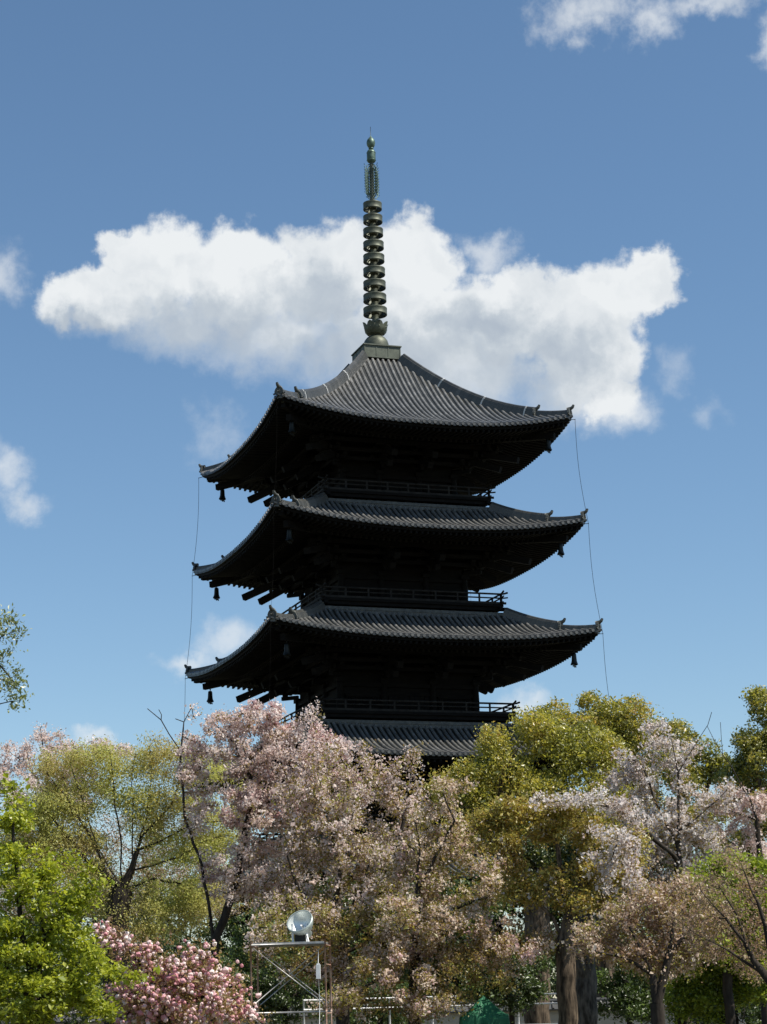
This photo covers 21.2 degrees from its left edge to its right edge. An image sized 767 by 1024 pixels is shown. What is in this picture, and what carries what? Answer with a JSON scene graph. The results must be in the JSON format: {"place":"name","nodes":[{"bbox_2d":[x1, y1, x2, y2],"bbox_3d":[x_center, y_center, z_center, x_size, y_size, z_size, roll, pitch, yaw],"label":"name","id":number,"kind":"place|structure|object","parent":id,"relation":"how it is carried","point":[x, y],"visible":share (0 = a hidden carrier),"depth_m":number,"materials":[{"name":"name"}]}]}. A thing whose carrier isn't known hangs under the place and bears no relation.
{"place":"outdoors","nodes":[
{"label":"outdoors","id":0,"kind":"place"},
{"bbox_2d":[250,939,331,1023],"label":"scaffold tower","id":1,"kind":"structure","parent":0,"point":[324,943],"depth_m":50.32,"materials":[{"name":"silver metal"}]},
{"bbox_2d":[287,910,312,941],"bbox_3d":[-2.080,10.331,51.126,0.666,0.806,0.721,-1,-14,0],"label":"floodlight","id":2,"kind":"object","parent":1,"relation":"on","point":[299,924],"visible":0.98,"depth_m":51.19,"materials":[{"name":"white metal"}]},
{"bbox_2d":[2,997,760,1023],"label":"garden wall","id":3,"kind":"structure","parent":0,"point":[553,1012],"depth_m":89.09,"materials":[{"name":"stone"}]},
{"bbox_2d":[0,0,766,1010],"label":"sky","id":4,"kind":"structure","parent":0,"point":[573,193],"materials":[{"name":"blue"}]},
{"label":"ground","id":5,"kind":"structure","parent":0,"visible":0},
{"bbox_2d":[0,603,34,712],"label":"evergreen tree","id":6,"kind":"object","parent":5,"relation":"on","point":[8,680],"visible":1,"depth_m":52.63,"materials":[{"name":"green plant"}]},
{"bbox_2d":[0,881,92,974],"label":"evergreen tree","id":7,"kind":"object","parent":5,"relation":"on","point":[1,892],"depth_m":138.91,"materials":[{"name":"green plant"}]},
{"bbox_2d":[0,922,102,1023],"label":"evergreen shrub","id":8,"kind":"object","parent":5,"relation":"on","point":[73,1016],"visible":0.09,"depth_m":69.99,"materials":[{"name":"green plant"}]},
{"bbox_2d":[0,721,133,1022],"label":"cherry tree","id":9,"kind":"object","parent":5,"relation":"on","point":[20,764],"visible":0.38,"depth_m":71.96,"materials":[{"name":"pink plant"}]},
{"bbox_2d":[0,811,141,1010],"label":"deciduous tree","id":10,"kind":"object","parent":5,"relation":"on","point":[105,857],"visible":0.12,"depth_m":106.42,"materials":[{"name":"green plant"}]},
{"bbox_2d":[0,771,167,1023],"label":"maple tree","id":11,"kind":"object","parent":5,"relation":"on","point":[38,1007],"visible":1,"depth_m":33.18,"materials":[{"name":"green plant"}]},
{"bbox_2d":[0,727,262,1023],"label":"zelkova tree","id":12,"kind":"object","parent":5,"relation":"on","point":[118,898],"visible":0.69,"depth_m":65.57,"materials":[{"name":"green plant"}]},
{"bbox_2d":[78,868,190,995],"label":"evergreen tree","id":13,"kind":"object","parent":5,"relation":"on","point":[140,912],"visible":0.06,"depth_m":146.78,"materials":[{"name":"green plant"}]},
{"bbox_2d":[103,809,254,998],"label":"deciduous tree","id":14,"kind":"object","parent":5,"relation":"on","point":[177,870],"visible":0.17,"depth_m":102.33,"materials":[{"name":"green plant"}]},
{"bbox_2d":[89,914,275,1023],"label":"cherry tree","id":15,"kind":"object","parent":5,"relation":"on","point":[184,977],"visible":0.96,"depth_m":39.67,"materials":[{"name":"pink plant"}]},
{"bbox_2d":[128,927,245,1021],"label":"evergreen shrub","id":16,"kind":"object","parent":5,"relation":"on","point":[224,963],"visible":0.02,"depth_m":75.88,"materials":[{"name":"green plant"}]},
{"bbox_2d":[172,864,279,990],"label":"evergreen tree","id":17,"kind":"object","parent":5,"relation":"on","point":[230,926],"visible":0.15,"depth_m":142.42,"materials":[{"name":"green plant"}]},
{"bbox_2d":[147,696,375,1023],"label":"cherry tree","id":18,"kind":"object","parent":5,"relation":"on","point":[248,799],"visible":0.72,"depth_m":61.68,"materials":[{"name":"pink plant"}]},
{"bbox_2d":[221,898,311,1023],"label":"tree","id":19,"kind":"object","parent":5,"relation":"on","point":[239,955],"visible":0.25,"depth_m":81.98,"materials":[{"name":"green plant"}]},
{"bbox_2d":[239,953,334,1023],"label":"evergreen shrub","id":20,"kind":"object","parent":5,"relation":"on","point":[283,997],"visible":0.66,"depth_m":69.80,"materials":[{"name":"green plant"}]},
{"bbox_2d":[2,923,651,1007],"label":"tree belt","id":21,"kind":"object","parent":5,"relation":"on","point":[248,997],"depth_m":176.19,"materials":[{"name":"green plant"}]},
{"bbox_2d":[267,869,400,1002],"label":"tree","id":22,"kind":"object","parent":5,"relation":"on","point":[352,943],"visible":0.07,"depth_m":97.70,"materials":[{"name":"green plant"}]},
{"bbox_2d":[234,739,449,1023],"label":"cherry tree","id":23,"kind":"object","parent":5,"relation":"on","point":[326,911],"visible":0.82,"depth_m":58.56,"materials":[{"name":"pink plant"}]},
{"bbox_2d":[332,971,427,1023],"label":"evergreen shrub","id":24,"kind":"object","parent":5,"relation":"on","point":[374,1019],"visible":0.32,"depth_m":67.66,"materials":[{"name":"green plant"}]},
{"bbox_2d":[168,127,602,1005],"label":"pagoda","id":25,"kind":"object","parent":5,"relation":"on","point":[386,465],"visible":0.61,"depth_m":116.97,"materials":[{"name":"wood"}]},
{"bbox_2d":[163,496,198,943],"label":"lightning cable","id":26,"kind":"object","parent":25,"relation":"attached to","point":[191,613],"visible":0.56,"depth_m":127.08,"materials":[{"name":"black metal"}]},
{"bbox_2d":[207,688,213,703],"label":"wind bell","id":27,"kind":"object","parent":25,"relation":"hanging from","point":[210,700],"visible":1,"depth_m":125.18,"materials":[{"name":"brown metal"}]},
{"bbox_2d":[213,586,219,600],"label":"wind bell","id":28,"kind":"object","parent":25,"relation":"hanging from","point":[216,596],"visible":1,"depth_m":126.48,"materials":[{"name":"brown metal"}]},
{"bbox_2d":[219,489,225,501],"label":"wind bell","id":29,"kind":"object","parent":25,"relation":"hanging from","point":[222,498],"visible":1,"depth_m":127.76,"materials":[{"name":"brown metal"}]},
{"bbox_2d":[264,448,276,838],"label":"lightning cable","id":30,"kind":"object","parent":25,"relation":"attached to","point":[271,603],"visible":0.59,"depth_m":108.69,"materials":[{"name":"black metal"}]},
{"bbox_2d":[283,640,290,657],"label":"wind bell","id":31,"kind":"object","parent":25,"relation":"hanging from","point":[286,654],"visible":1,"depth_m":109.77,"materials":[{"name":"brown metal"}]},
{"bbox_2d":[286,528,293,543],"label":"wind bell","id":32,"kind":"object","parent":25,"relation":"hanging from","point":[289,538],"visible":1,"depth_m":111.72,"materials":[{"name":"brown metal"}]},
{"bbox_2d":[288,421,295,435],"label":"wind bell","id":33,"kind":"object","parent":25,"relation":"hanging from","point":[292,431],"visible":1,"depth_m":113.61,"materials":[{"name":"brown metal"}]},
{"bbox_2d":[545,439,551,452],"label":"wind bell","id":34,"kind":"object","parent":25,"relation":"hanging from","point":[548,448],"visible":1,"depth_m":118.51,"materials":[{"name":"brown metal"}]},
{"bbox_2d":[557,542,563,557],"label":"wind bell","id":35,"kind":"object","parent":25,"relation":"hanging from","point":[560,553],"visible":1,"depth_m":116.84,"materials":[{"name":"brown metal"}]},
{"bbox_2d":[571,650,577,667],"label":"wind bell","id":36,"kind":"object","parent":25,"relation":"hanging from","point":[574,663],"visible":1,"depth_m":115.11,"materials":[{"name":"brown metal"}]},
{"bbox_2d":[575,425,648,936],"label":"lightning cable","id":37,"kind":"object","parent":25,"relation":"attached to","point":[591,563],"visible":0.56,"depth_m":115.93,"materials":[{"name":"black metal"}]},
{"bbox_2d":[303,993,557,1023],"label":"pipe fence","id":38,"kind":"object","parent":5,"relation":"on","point":[304,1000],"visible":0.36,"depth_m":66.08,"materials":[{"name":"metal"}]},
{"bbox_2d":[306,765,563,1023],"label":"cherry tree","id":39,"kind":"object","parent":5,"relation":"on","point":[482,946],"visible":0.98,"depth_m":54.06,"materials":[{"name":"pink plant"}]},
{"bbox_2d":[385,867,523,1000],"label":"evergreen tree","id":40,"kind":"object","parent":5,"relation":"on","point":[499,904],"visible":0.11,"depth_m":99.37,"materials":[{"name":"green plant"}]},
{"bbox_2d":[459,995,509,1023],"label":"tarpaulin cover","id":41,"kind":"object","parent":5,"relation":"on","point":[485,1011],"visible":0.98,"depth_m":52.92,"materials":[{"name":"green plastic"}]},
{"bbox_2d":[456,944,555,1023],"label":"evergreen shrub","id":42,"kind":"object","parent":5,"relation":"on","point":[533,989],"visible":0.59,"depth_m":63.92,"materials":[{"name":"green plant"}]},
{"bbox_2d":[421,705,664,1023],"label":"camphor tree","id":43,"kind":"object","parent":5,"relation":"on","point":[559,744],"visible":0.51,"depth_m":79.39,"materials":[{"name":"green plant"}]},
{"bbox_2d":[455,789,654,1023],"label":"oak tree","id":44,"kind":"object","parent":5,"relation":"on","point":[496,819],"visible":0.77,"depth_m":54.15,"materials":[{"name":"green plant"}]},
{"bbox_2d":[475,803,681,1023],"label":"evergreen tree","id":45,"kind":"object","parent":5,"relation":"on","point":[586,985],"visible":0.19,"depth_m":59.62,"materials":[{"name":"green plant"}]},
{"bbox_2d":[506,879,658,998],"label":"evergreen tree","id":46,"kind":"object","parent":5,"relation":"on","point":[559,922],"visible":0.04,"depth_m":109.83,"materials":[{"name":"green plant"}]},
{"bbox_2d":[513,688,666,997],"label":"camphor tree","id":47,"kind":"object","parent":5,"relation":"on","point":[625,721],"visible":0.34,"depth_m":93.76,"materials":[{"name":"green plant"}]},
{"bbox_2d":[596,955,671,1023],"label":"evergreen shrub","id":48,"kind":"object","parent":5,"relation":"on","point":[629,1000],"visible":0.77,"depth_m":61.04,"materials":[{"name":"green plant"}]},
{"bbox_2d":[526,712,743,1023],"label":"cherry tree","id":49,"kind":"object","parent":5,"relation":"on","point":[653,818],"visible":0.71,"depth_m":58.55,"materials":[{"name":"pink plant"}]},
{"bbox_2d":[558,866,742,1023],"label":"cherry tree","id":50,"kind":"object","parent":5,"relation":"on","point":[627,921],"visible":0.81,"depth_m":49.34,"materials":[{"name":"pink plant"}]},
{"bbox_2d":[634,713,733,1023],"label":"camphor tree","id":51,"kind":"object","parent":5,"relation":"on","point":[700,774],"visible":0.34,"depth_m":85.52,"materials":[{"name":"green plant"}]},
{"bbox_2d":[635,868,754,990],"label":"evergreen tree","id":52,"kind":"object","parent":5,"relation":"on","point":[654,932],"depth_m":117.20,"materials":[{"name":"green plant"}]},
{"bbox_2d":[648,849,766,1023],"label":"maple tree","id":53,"kind":"object","parent":5,"relation":"on","point":[758,862],"visible":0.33,"depth_m":55.57,"materials":[{"name":"green plant"}]},
{"bbox_2d":[663,842,766,995],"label":"cherry tree","id":54,"kind":"object","parent":5,"relation":"on","point":[753,963],"visible":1,"depth_m":44.76,"materials":[{"name":"pink plant"}]},
{"bbox_2d":[663,950,766,1023],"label":"bush","id":55,"kind":"object","parent":5,"relation":"on","point":[704,1000],"visible":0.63,"depth_m":56.04,"materials":[{"name":"green plant"}]},
{"bbox_2d":[687,999,761,1023],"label":"evergreen shrub","id":56,"kind":"object","parent":5,"relation":"on","point":[755,1011],"visible":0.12,"depth_m":73.40,"materials":[{"name":"green plant"}]},
{"bbox_2d":[698,722,766,1023],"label":"cherry tree","id":57,"kind":"object","parent":5,"relation":"on","point":[758,809],"visible":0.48,"depth_m":70.66,"materials":[{"name":"pink plant"}]},
{"bbox_2d":[706,684,766,856],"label":"camphor tree","id":58,"kind":"object","parent":5,"relation":"on","point":[749,760],"visible":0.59,"depth_m":79.66,"materials":[{"name":"green plant"}]}
]}

